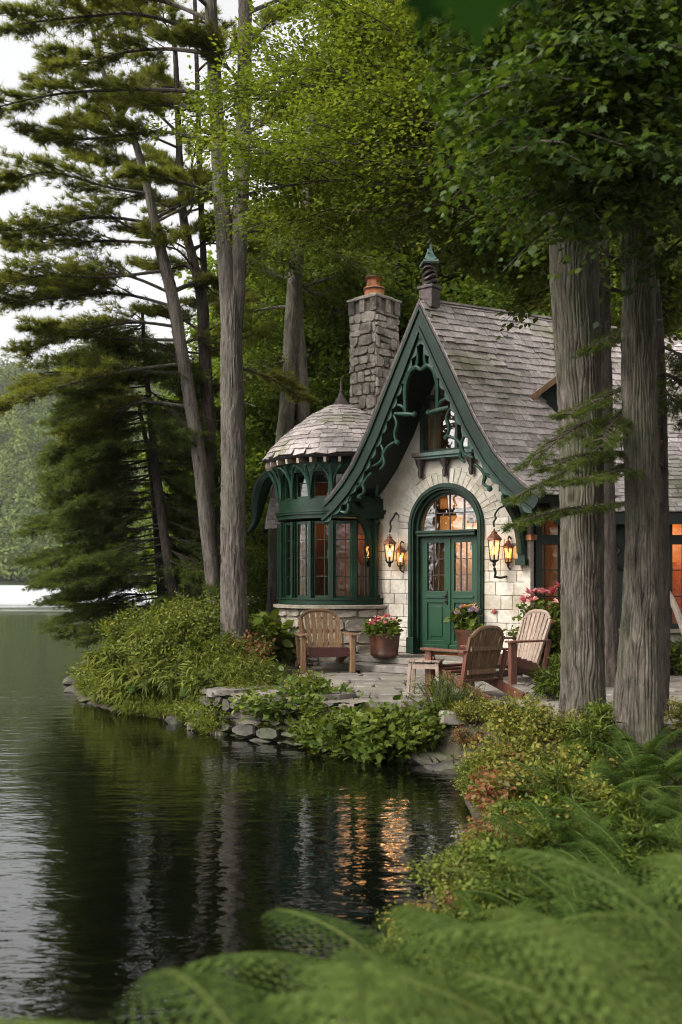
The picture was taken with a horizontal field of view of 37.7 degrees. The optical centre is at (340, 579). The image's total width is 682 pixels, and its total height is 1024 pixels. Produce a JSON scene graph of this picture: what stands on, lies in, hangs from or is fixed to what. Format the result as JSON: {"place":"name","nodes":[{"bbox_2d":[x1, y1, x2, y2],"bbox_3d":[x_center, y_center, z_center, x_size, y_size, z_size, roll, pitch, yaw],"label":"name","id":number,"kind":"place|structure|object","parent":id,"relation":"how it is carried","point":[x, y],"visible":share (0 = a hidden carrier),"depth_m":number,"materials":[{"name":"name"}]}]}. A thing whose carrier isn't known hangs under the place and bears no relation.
{"place":"outdoors","nodes":[
{"label":"outdoors","id":0,"kind":"place"},
{"bbox_2d":[0,383,174,584],"bbox_3d":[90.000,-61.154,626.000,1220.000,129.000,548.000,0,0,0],"label":"hills","id":1,"kind":"structure","parent":0,"point":[3,581],"depth_m":414.98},
{"bbox_2d":[0,330,192,580],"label":"forest","id":2,"kind":"object","parent":1,"relation":"on","point":[18,438],"visible":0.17,"depth_m":424.95,"materials":[{"name":"green plant"}]},
{"bbox_2d":[0,0,378,382],"label":"sky","id":3,"kind":"structure","parent":0,"point":[14,56],"materials":[{"name":"white"}]},
{"bbox_2d":[0,585,472,1023],"bbox_3d":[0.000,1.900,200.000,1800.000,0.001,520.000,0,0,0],"label":"lake water","id":4,"kind":"structure","parent":0,"point":[134,848],"depth_m":7.23,"materials":[{"name":"liquid"}]},
{"bbox_2d":[74,561,681,1023],"bbox_3d":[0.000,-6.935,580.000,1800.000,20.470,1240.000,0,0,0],"label":"ground","id":5,"kind":"structure","parent":0,"point":[448,747],"depth_m":10.17,"materials":[{"name":"soil"}]},
{"bbox_2d":[7,393,205,629],"bbox_3d":[-4.533,-1.040,19.636,4.632,5.470,3.429,0,0,0],"label":"hemlock tree","id":6,"kind":"object","parent":5,"relation":"on","point":[45,461],"visible":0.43,"depth_m":19.33,"materials":[{"name":"green plant"}]},
{"bbox_2d":[81,639,138,675],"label":"mound plant","id":7,"kind":"object","parent":5,"relation":"on","point":[97,659],"visible":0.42,"depth_m":15.31,"materials":[{"name":"green plant"}]},
{"bbox_2d":[95,673,137,712],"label":"mound plant","id":8,"kind":"object","parent":5,"relation":"on","point":[106,693],"visible":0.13,"depth_m":14.25,"materials":[{"name":"green plant"}]},
{"bbox_2d":[89,598,161,644],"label":"mound plant","id":9,"kind":"object","parent":5,"relation":"on","point":[116,635],"visible":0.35,"depth_m":15.83,"materials":[{"name":"green plant"}]},
{"bbox_2d":[0,0,261,613],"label":"pine tree","id":10,"kind":"object","parent":5,"relation":"on","point":[78,281],"visible":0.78,"depth_m":16.89,"materials":[{"name":"green plant"}]},
{"bbox_2d":[108,687,159,715],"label":"mound plant","id":11,"kind":"object","parent":5,"relation":"on","point":[130,706],"visible":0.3,"depth_m":13.95,"materials":[{"name":"green plant"}]},
{"bbox_2d":[23,313,258,650],"bbox_3d":[-3.768,-1.723,18.219,4.641,6.260,3.562,0,0,0],"label":"hemlock tree","id":12,"kind":"object","parent":5,"relation":"on","point":[114,503],"visible":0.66,"depth_m":17.93,"materials":[{"name":"green plant"}]},
{"bbox_2d":[102,653,184,700],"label":"mound plant","id":13,"kind":"object","parent":5,"relation":"on","point":[137,670],"visible":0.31,"depth_m":14.10,"materials":[{"name":"green plant"}]},
{"bbox_2d":[112,612,191,665],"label":"mound plant","id":14,"kind":"object","parent":5,"relation":"on","point":[137,655],"visible":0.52,"depth_m":14.41,"materials":[{"name":"green plant"}]},
{"bbox_2d":[0,0,335,645],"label":"pine tree","id":15,"kind":"object","parent":5,"relation":"on","point":[231,261],"visible":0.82,"depth_m":14.88,"materials":[{"name":"green plant"}]},
{"bbox_2d":[135,655,210,703],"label":"mound plant","id":16,"kind":"object","parent":5,"relation":"on","point":[171,670],"visible":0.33,"depth_m":13.74,"materials":[{"name":"green plant"}]},
{"bbox_2d":[127,612,219,656],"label":"mound plant","id":17,"kind":"object","parent":5,"relation":"on","point":[135,634],"visible":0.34,"depth_m":14.64,"materials":[{"name":"green plant"}]},
{"bbox_2d":[80,0,274,565],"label":"pine tree","id":18,"kind":"object","parent":5,"relation":"on","point":[198,303],"visible":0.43,"depth_m":17.55,"materials":[{"name":"green plant"}]},
{"bbox_2d":[136,588,219,624],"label":"mound plant","id":19,"kind":"object","parent":5,"relation":"on","point":[192,604],"visible":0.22,"depth_m":15.57,"materials":[{"name":"green plant"}]},
{"bbox_2d":[144,597,222,649],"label":"mound plant","id":20,"kind":"object","parent":5,"relation":"on","point":[205,621],"visible":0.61,"depth_m":14.80,"materials":[{"name":"green plant"}]},
{"bbox_2d":[147,623,240,662],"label":"mound plant","id":21,"kind":"object","parent":5,"relation":"on","point":[177,641],"visible":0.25,"depth_m":14.39,"materials":[{"name":"green plant"}]},
{"bbox_2d":[113,0,285,569],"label":"pine tree","id":22,"kind":"object","parent":5,"relation":"on","point":[262,331],"visible":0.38,"depth_m":18.41,"materials":[{"name":"green plant"}]},
{"bbox_2d":[127,346,280,617],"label":"tree","id":23,"kind":"object","parent":5,"relation":"on","point":[260,563],"visible":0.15,"depth_m":21.99,"materials":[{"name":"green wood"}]},
{"bbox_2d":[175,683,234,729],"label":"mound plant","id":24,"kind":"object","parent":5,"relation":"on","point":[204,708],"visible":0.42,"depth_m":12.53,"materials":[{"name":"green plant"}]},
{"bbox_2d":[172,661,241,700],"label":"mound plant","id":25,"kind":"object","parent":5,"relation":"on","point":[194,684],"visible":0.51,"depth_m":13.27,"materials":[{"name":"green plant"}]},
{"bbox_2d":[181,706,233,735],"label":"mound plant","id":26,"kind":"object","parent":5,"relation":"on","point":[206,726],"visible":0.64,"depth_m":12.35,"materials":[{"name":"green plant"}]},
{"bbox_2d":[167,632,262,666],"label":"mound plant","id":27,"kind":"object","parent":5,"relation":"on","point":[194,658],"visible":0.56,"depth_m":14.02,"materials":[{"name":"green plant"}]},
{"bbox_2d":[0,948,469,1023],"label":"foreground fern","id":28,"kind":"object","parent":5,"relation":"on","point":[216,994],"visible":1,"depth_m":1.55,"materials":[{"name":"plant"}]},
{"bbox_2d":[193,649,289,687],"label":"mound plant","id":29,"kind":"object","parent":5,"relation":"on","point":[251,669],"visible":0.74,"depth_m":13.34,"materials":[{"name":"green plant"}]},
{"bbox_2d":[134,271,349,609],"bbox_3d":[-1.750,-3.263,26.270,6.501,9.353,6.310,0,0,40],"label":"tree","id":30,"kind":"object","parent":5,"relation":"on","point":[218,359],"visible":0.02,"depth_m":24.83,"materials":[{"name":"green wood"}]},
{"bbox_2d":[210,629,275,661],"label":"mound plant","id":31,"kind":"object","parent":5,"relation":"on","point":[261,645],"visible":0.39,"depth_m":14.59,"materials":[{"name":"green plant"}]},
{"bbox_2d":[248,608,304,663],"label":"bush","id":32,"kind":"object","parent":5,"relation":"on","point":[283,645],"visible":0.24,"depth_m":16.00,"materials":[{"name":"green plant"}]},
{"bbox_2d":[168,186,389,600],"bbox_3d":[-1.286,-3.783,23.986,6.626,10.944,6.826,0,0,-5],"label":"tree","id":33,"kind":"object","parent":5,"relation":"on","point":[262,346],"visible":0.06,"depth_m":22.84,"materials":[{"name":"green plant"}]},
{"bbox_2d":[196,686,361,745],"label":"retaining wall","id":34,"kind":"structure","parent":5,"relation":"on","point":[247,727],"depth_m":11.96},
{"bbox_2d":[224,666,363,725],"bbox_3d":[-0.520,1.399,12.030,1.548,0.728,1.521,0,0,23],"label":"shrub","id":35,"kind":"object","parent":5,"relation":"on","point":[258,704],"visible":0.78,"depth_m":11.76,"materials":[{"name":"green plant"}]},
{"bbox_2d":[205,6,412,617],"bbox_3d":[-0.579,-4.998,20.839,4.823,13.227,4.759,0,0,-15],"label":"maple tree","id":36,"kind":"object","parent":5,"relation":"on","point":[294,356],"visible":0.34,"depth_m":20.87,"materials":[{"name":"green plant"}]},
{"bbox_2d":[169,57,464,588],"bbox_3d":[0.067,-6.442,28.000,9.751,15.837,9.466,0,0,-28],"label":"tree","id":37,"kind":"object","parent":5,"relation":"on","point":[210,259],"visible":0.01,"depth_m":25.70,"materials":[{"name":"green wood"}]},
{"bbox_2d":[278,698,376,753],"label":"shrub","id":38,"kind":"object","parent":5,"relation":"on","point":[310,721],"visible":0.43,"depth_m":11.06,"materials":[{"name":"green plant"}]},
{"bbox_2d":[294,695,449,763],"bbox_3d":[0.396,1.639,10.795,1.662,0.782,1.634,0,0,8],"label":"shrub","id":39,"kind":"object","parent":5,"relation":"on","point":[363,745],"visible":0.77,"depth_m":10.44,"materials":[{"name":"green plant"}]},
{"bbox_2d":[217,122,539,590],"bbox_3d":[0.945,-4.923,24.569,7.888,13.272,8.126,0,0,6],"label":"tree","id":40,"kind":"object","parent":5,"relation":"on","point":[467,289],"visible":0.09,"depth_m":23.05,"materials":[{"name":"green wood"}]},
{"bbox_2d":[145,0,613,724],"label":"maple tree","id":41,"kind":"object","parent":5,"relation":"on","point":[389,122],"visible":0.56,"depth_m":10.95,"materials":[{"name":"green plant"}]},
{"bbox_2d":[78,655,681,1022],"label":"ground cover","id":42,"kind":"object","parent":5,"relation":"on","point":[676,782],"visible":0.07,"depth_m":8.86,"materials":[{"name":"green plant"}]},
{"bbox_2d":[347,694,454,762],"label":"shrub","id":43,"kind":"object","parent":5,"relation":"on","point":[423,720],"visible":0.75,"depth_m":10.45,"materials":[{"name":"green plant"}]},
{"bbox_2d":[180,904,632,1023],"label":"foreground fern","id":44,"kind":"object","parent":5,"relation":"on","point":[272,957],"visible":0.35,"depth_m":2.53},
{"bbox_2d":[365,929,457,980],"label":"shrub","id":45,"kind":"object","parent":5,"relation":"on","point":[414,950],"visible":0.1,"depth_m":4.50,"materials":[{"name":"green plant"}]},
{"bbox_2d":[375,900,456,956],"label":"young plant","id":46,"kind":"object","parent":5,"relation":"on","point":[392,934],"visible":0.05,"depth_m":4.91,"materials":[{"name":"green plant"}]},
{"bbox_2d":[393,748,446,764],"bbox_3d":[0.949,1.877,10.543,0.792,0.238,0.624,-2,1,29],"label":"rock","id":47,"kind":"object","parent":5,"relation":"on","point":[421,757],"visible":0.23,"depth_m":10.29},
{"bbox_2d":[392,670,492,716],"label":"shrub","id":48,"kind":"object","parent":5,"relation":"on","point":[440,694],"visible":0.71,"depth_m":10.91,"materials":[{"name":"green plant"}]},
{"bbox_2d":[400,843,490,908],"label":"mound plant","id":49,"kind":"object","parent":5,"relation":"on","point":[444,884],"visible":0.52,"depth_m":5.72,"materials":[{"name":"green plant"}]},
{"bbox_2d":[247,240,681,672],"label":"stone cottage","id":50,"kind":"structure","parent":5,"relation":"on","point":[442,421],"depth_m":16.23,"materials":[{"name":"white stone"}]},
{"bbox_2d":[411,390,475,478],"bbox_3d":[1.689,-2.430,15.965,1.130,1.580,0.350,0,0,38],"label":"attic window","id":51,"kind":"structure","parent":50,"relation":"in","point":[435,452],"depth_m":16.08,"materials":[{"name":"green paint"}]},
{"bbox_2d":[406,483,484,653],"bbox_3d":[1.717,-0.174,16.041,1.430,2.753,0.295,0,0,38],"label":"door set","id":52,"kind":"structure","parent":50,"relation":"in","point":[427,610],"depth_m":16.17,"materials":[{"name":"green paint"}]},
{"bbox_2d":[252,906,681,1023],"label":"foreground fern","id":53,"kind":"object","parent":5,"relation":"on","point":[522,922],"visible":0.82,"depth_m":1.85,"materials":[{"name":"plant"}]},
{"bbox_2d":[432,891,508,950],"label":"shrub","id":54,"kind":"object","parent":5,"relation":"on","point":[463,914],"visible":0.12,"depth_m":4.71,"materials":[{"name":"green plant"}]},
{"bbox_2d":[448,692,495,725],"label":"young plant","id":55,"kind":"object","parent":5,"relation":"on","point":[464,712],"visible":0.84,"depth_m":10.39,"materials":[{"name":"green plant"}]},
{"bbox_2d":[327,220,621,589],"bbox_3d":[3.765,-5.078,24.532,8.776,13.441,8.519,0,0,-23],"label":"birch sapling","id":56,"kind":"object","parent":5,"relation":"on","point":[428,519],"visible":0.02,"depth_m":23.32,"materials":[{"name":"plant"}]},
{"bbox_2d":[437,829,529,875],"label":"shrub","id":57,"kind":"object","parent":5,"relation":"on","point":[492,844],"visible":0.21,"depth_m":5.95,"materials":[{"name":"green plant"}]},
{"bbox_2d":[290,909,681,1023],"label":"foreground fern","id":58,"kind":"object","parent":5,"relation":"on","point":[434,920],"visible":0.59,"depth_m":2.21,"materials":[{"name":"plant"}]},
{"bbox_2d":[395,889,588,972],"bbox_3d":[0.670,1.593,4.408,0.850,0.280,0.675,0,0,10],"label":"fern","id":59,"kind":"object","parent":5,"relation":"on","point":[472,906],"visible":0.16,"depth_m":4.59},
{"bbox_2d":[462,766,547,817],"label":"mound plant","id":60,"kind":"object","parent":5,"relation":"on","point":[483,787],"visible":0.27,"depth_m":7.57,"materials":[{"name":"green plant"}]},
{"bbox_2d":[460,854,550,933],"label":"bush","id":61,"kind":"object","parent":5,"relation":"on","point":[494,888],"visible":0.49,"depth_m":4.90,"materials":[{"name":"green plant"}]},
{"bbox_2d":[456,719,560,774],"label":"young plant","id":62,"kind":"object","parent":5,"relation":"on","point":[515,744],"visible":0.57,"depth_m":8.54,"materials":[{"name":"green plant"}]},
{"bbox_2d":[470,742,546,797],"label":"mound plant","id":63,"kind":"object","parent":5,"relation":"on","point":[488,766],"visible":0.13,"depth_m":8.19,"materials":[{"name":"green plant"}]},
{"bbox_2d":[441,853,576,896],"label":"fern","id":64,"kind":"object","parent":5,"relation":"on","point":[484,877],"visible":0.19,"depth_m":5.23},
{"bbox_2d":[453,850,569,903],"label":"shrub","id":65,"kind":"object","parent":5,"relation":"on","point":[473,881],"visible":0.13,"depth_m":5.32,"materials":[{"name":"green plant"}]},
{"bbox_2d":[486,793,539,839],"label":"shrub","id":66,"kind":"object","parent":5,"relation":"on","point":[500,809],"visible":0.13,"depth_m":6.98,"materials":[{"name":"green plant"}]},
{"bbox_2d":[476,691,568,744],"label":"young plant","id":67,"kind":"object","parent":5,"relation":"on","point":[509,716],"visible":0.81,"depth_m":9.22,"materials":[{"name":"green plant"}]},
{"bbox_2d":[502,581,560,675],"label":"bush","id":68,"kind":"object","parent":5,"relation":"on","point":[554,635],"visible":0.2,"depth_m":14.38,"materials":[{"name":"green plant"}]},
{"bbox_2d":[459,877,621,931],"bbox_3d":[0.933,1.578,4.669,0.700,0.223,0.905,0,0,-19],"label":"fern","id":69,"kind":"object","parent":5,"relation":"on","point":[482,913],"visible":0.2,"depth_m":4.79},
{"bbox_2d":[401,0,681,759],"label":"maple tree","id":70,"kind":"object","parent":5,"relation":"on","point":[572,96],"visible":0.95,"depth_m":7.02,"materials":[{"name":"green plant"}]},
{"bbox_2d":[525,652,560,700],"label":"bush","id":71,"kind":"object","parent":5,"relation":"on","point":[549,683],"visible":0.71,"depth_m":11.62,"materials":[{"name":"green plant"}]},
{"bbox_2d":[487,741,600,802],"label":"young plant","id":72,"kind":"object","parent":5,"relation":"on","point":[512,773],"visible":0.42,"depth_m":7.62,"materials":[{"name":"green plant"}]},
{"bbox_2d":[505,817,584,878],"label":"bush","id":73,"kind":"object","parent":5,"relation":"on","point":[542,837],"visible":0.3,"depth_m":5.63,"materials":[{"name":"green plant"}]},
{"bbox_2d":[418,171,681,687],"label":"maple tree","id":74,"kind":"object","parent":5,"relation":"on","point":[530,293],"visible":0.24,"depth_m":13.08,"materials":[{"name":"green plant"}]},
{"bbox_2d":[426,848,681,1023],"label":"foreground fern","id":75,"kind":"object","parent":5,"relation":"on","point":[445,934],"visible":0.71,"depth_m":2.38,"materials":[{"name":"plant"}]},
{"bbox_2d":[506,795,603,849],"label":"young plant","id":76,"kind":"object","parent":5,"relation":"on","point":[566,816],"visible":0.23,"depth_m":6.30,"materials":[{"name":"green plant"}]},
{"bbox_2d":[482,799,642,885],"bbox_3d":[1.297,1.554,5.759,0.900,0.374,1.133,0,0,-1],"label":"fern","id":77,"kind":"object","parent":5,"relation":"on","point":[523,831],"visible":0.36,"depth_m":5.95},
{"bbox_2d":[515,762,612,829],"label":"bush","id":78,"kind":"object","parent":5,"relation":"on","point":[559,789],"visible":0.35,"depth_m":6.60,"materials":[{"name":"green plant"}]},
{"bbox_2d":[447,959,681,1023],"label":"foreground fern","id":79,"kind":"object","parent":5,"relation":"on","point":[490,978],"visible":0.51,"depth_m":2.06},
{"bbox_2d":[481,846,649,897],"bbox_3d":[1.202,1.573,5.238,0.750,0.239,0.970,0,0,-44],"label":"fern","id":80,"kind":"object","parent":5,"relation":"on","point":[560,848],"visible":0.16,"depth_m":5.30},
{"bbox_2d":[537,707,600,744],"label":"young plant","id":81,"kind":"object","parent":5,"relation":"on","point":[560,732],"visible":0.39,"depth_m":9.05,"materials":[{"name":"green plant"}]},
{"bbox_2d":[499,757,661,823],"bbox_3d":[1.683,1.515,7.043,1.012,0.420,1.275,0,0,-26],"label":"fern","id":82,"kind":"object","parent":5,"relation":"on","point":[630,782],"visible":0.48,"depth_m":7.17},
{"bbox_2d":[485,846,681,951],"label":"fern","id":83,"kind":"object","parent":5,"relation":"on","point":[576,892],"visible":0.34,"depth_m":4.54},
{"bbox_2d":[487,891,681,1022],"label":"fern","id":84,"kind":"object","parent":5,"relation":"on","point":[569,907],"visible":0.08,"depth_m":3.77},
{"bbox_2d":[537,769,637,815],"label":"young plant","id":85,"kind":"object","parent":5,"relation":"on","point":[597,785],"visible":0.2,"depth_m":6.81,"materials":[{"name":"green plant"}]},
{"bbox_2d":[496,279,681,715],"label":"hemlock tree","id":86,"kind":"object","parent":5,"relation":"on","point":[600,427],"visible":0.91,"depth_m":9.02,"materials":[{"name":"green plant"}]},
{"bbox_2d":[533,746,648,796],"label":"shrub","id":87,"kind":"object","parent":5,"relation":"on","point":[587,757],"visible":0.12,"depth_m":7.95,"materials":[{"name":"green plant"}]},
{"bbox_2d":[555,701,632,760],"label":"bush","id":88,"kind":"object","parent":5,"relation":"on","point":[588,736],"visible":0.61,"depth_m":8.59,"materials":[{"name":"green plant"}]},
{"bbox_2d":[517,848,677,906],"bbox_3d":[1.332,1.534,4.964,0.800,0.255,1.035,0,0,-21],"label":"fern","id":89,"kind":"object","parent":5,"relation":"on","point":[580,852],"visible":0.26,"depth_m":5.12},
{"bbox_2d":[516,795,681,867],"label":"fern","id":90,"kind":"object","parent":5,"relation":"on","point":[587,812],"visible":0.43,"depth_m":5.86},
{"bbox_2d":[523,838,681,932],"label":"fern","id":91,"kind":"object","parent":5,"relation":"on","point":[613,868],"visible":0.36,"depth_m":4.65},
{"bbox_2d":[525,812,681,895],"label":"fern","id":92,"kind":"object","parent":5,"relation":"on","point":[613,840],"visible":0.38,"depth_m":5.36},
{"bbox_2d":[537,796,681,840],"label":"fern","id":93,"kind":"object","parent":5,"relation":"on","point":[571,821],"visible":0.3,"depth_m":6.25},
{"bbox_2d":[545,764,681,803],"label":"fern","id":94,"kind":"object","parent":5,"relation":"on","point":[650,773],"visible":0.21,"depth_m":7.48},
{"bbox_2d":[563,856,681,976],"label":"foreground fern","id":95,"kind":"object","parent":5,"relation":"on","point":[590,917],"visible":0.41,"depth_m":2.83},
{"bbox_2d":[567,726,681,794],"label":"fern","id":96,"kind":"object","parent":5,"relation":"on","point":[643,762],"visible":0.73,"depth_m":7.91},
{"bbox_2d":[584,785,681,830],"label":"fern","id":97,"kind":"object","parent":5,"relation":"on","point":[668,805],"visible":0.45,"depth_m":6.68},
{"bbox_2d":[589,723,681,763],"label":"fern","id":98,"kind":"object","parent":5,"relation":"on","point":[651,743],"visible":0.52,"depth_m":8.52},
{"bbox_2d":[593,784,679,850],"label":"bush","id":99,"kind":"object","parent":5,"relation":"on","point":[624,805],"visible":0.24,"depth_m":5.93,"materials":[{"name":"green plant"}]},
{"bbox_2d":[601,813,681,892],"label":"fern","id":100,"kind":"object","parent":5,"relation":"on","point":[631,828],"visible":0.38,"depth_m":5.38,"materials":[{"name":"green plant"}]},
{"bbox_2d":[670,635,681,674],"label":"shrub","id":101,"kind":"object","parent":5,"relation":"on","point":[676,664],"visible":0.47,"depth_m":14.62,"materials":[{"name":"green plant"}]},
{"bbox_2d":[297,0,538,55],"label":"overhanging twig","id":102,"kind":"object","parent":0,"point":[476,18],"visible":1,"depth_m":1.17,"materials":[{"name":"green plant"}]},
{"bbox_2d":[257,666,681,728],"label":"patio","id":103,"kind":"structure","parent":0,"point":[386,686],"depth_m":13.06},
{"bbox_2d":[293,609,358,673],"bbox_3d":[-0.286,0.936,15.454,0.930,0.970,1.055,0,0,-14],"label":"adirondack chair","id":104,"kind":"object","parent":103,"relation":"on","point":[336,649],"visible":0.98,"depth_m":15.55,"materials":[{"name":"brown wood"}]},
{"bbox_2d":[322,660,520,676],"bbox_3d":[1.258,1.350,15.457,3.015,0.100,1.240,0,0,38],"label":"stone step","id":105,"kind":"object","parent":103,"relation":"on","point":[382,667],"visible":0.3,"depth_m":15.32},
{"bbox_2d":[345,653,499,667],"bbox_3d":[1.356,1.248,15.595,2.595,0.085,0.879,0,0,38],"label":"stone step","id":106,"kind":"object","parent":105,"relation":"on","point":[401,658],"visible":0.36,"depth_m":15.60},
{"bbox_2d":[361,613,405,658],"bbox_3d":[0.648,0.866,15.534,0.730,0.688,0.626,0,0,3],"label":"flower pot","id":107,"kind":"object","parent":106,"relation":"on","point":[384,636],"visible":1,"depth_m":15.37,"materials":[{"name":"brown ceramic"}]},
{"bbox_2d":[443,601,496,656],"bbox_3d":[2.231,0.857,15.859,1.135,1.086,1.157,0,0,-23],"label":"flower pot","id":108,"kind":"object","parent":105,"relation":"on","point":[463,616],"visible":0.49,"depth_m":15.64,"materials":[{"name":"brown ceramic"}]},
{"bbox_2d":[406,658,443,695],"bbox_3d":[1.020,1.181,12.050,0.420,0.442,0.380,0,0,15],"label":"side table","id":109,"kind":"object","parent":103,"relation":"on","point":[418,663],"visible":0.81,"depth_m":11.93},
{"bbox_2d":[420,625,524,701],"bbox_3d":[1.586,0.976,11.865,0.850,0.890,1.055,0,0,-38],"label":"adirondack chair","id":110,"kind":"object","parent":103,"relation":"on","point":[482,651],"visible":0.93,"depth_m":11.77,"materials":[{"name":"red wood"}]},
{"bbox_2d":[474,609,551,684],"bbox_3d":[2.515,0.916,13.901,1.055,1.010,0.890,0,0,-28],"label":"adirondack chair","id":111,"kind":"object","parent":103,"relation":"on","point":[526,647],"visible":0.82,"depth_m":13.82,"materials":[{"name":"brown wood"}]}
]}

